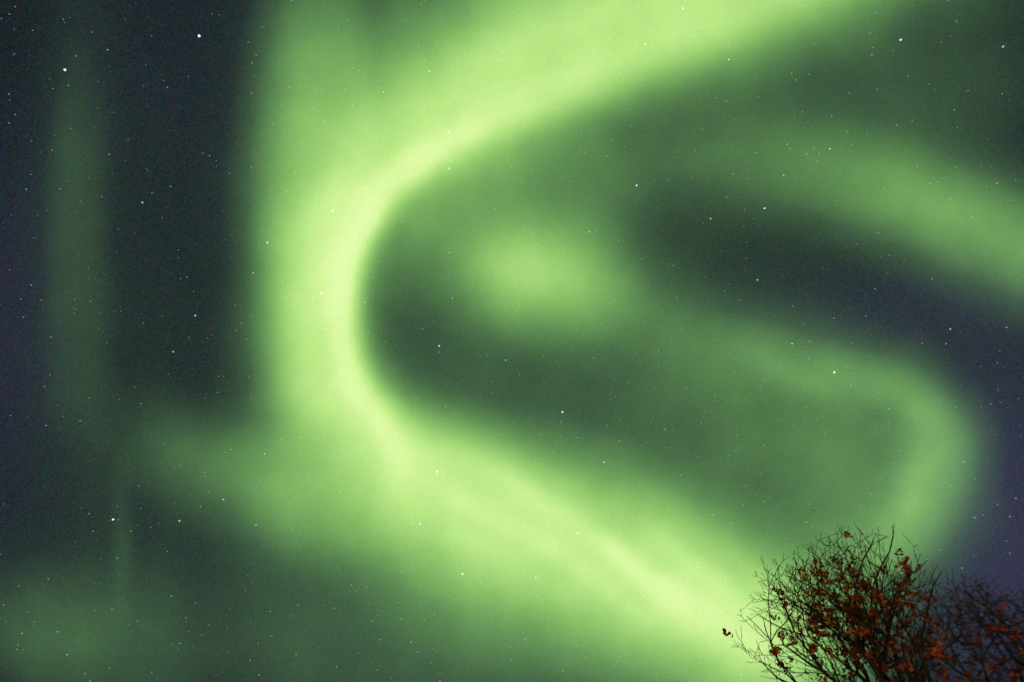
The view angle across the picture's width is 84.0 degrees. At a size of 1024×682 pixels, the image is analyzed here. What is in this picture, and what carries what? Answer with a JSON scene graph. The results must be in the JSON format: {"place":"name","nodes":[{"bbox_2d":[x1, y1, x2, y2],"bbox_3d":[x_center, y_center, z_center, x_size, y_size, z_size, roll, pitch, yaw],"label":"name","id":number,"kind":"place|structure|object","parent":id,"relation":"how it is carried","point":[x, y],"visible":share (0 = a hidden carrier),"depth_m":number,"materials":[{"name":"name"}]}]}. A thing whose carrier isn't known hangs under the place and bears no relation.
{"place":"outdoors","nodes":[
{"label":"outdoors","id":0,"kind":"place"},
{"bbox_2d":[0,0,1023,681],"label":"sky","id":1,"kind":"structure","parent":0,"point":[340,340],"materials":[{"name":"green"}]},
{"bbox_3d":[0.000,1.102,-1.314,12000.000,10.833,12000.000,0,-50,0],"label":"ground","id":2,"kind":"structure","parent":0,"visible":0},
{"bbox_2d":[722,523,1014,681],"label":"rowan tree","id":3,"kind":"object","parent":2,"relation":"on","point":[853,613],"visible":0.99,"depth_m":9.53,"materials":[{"name":"brown plant"}]},
{"bbox_2d":[891,573,1023,681],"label":"rowan tree","id":4,"kind":"object","parent":2,"relation":"on","point":[1013,637],"visible":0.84,"depth_m":9.53,"materials":[{"name":"brown plant"}]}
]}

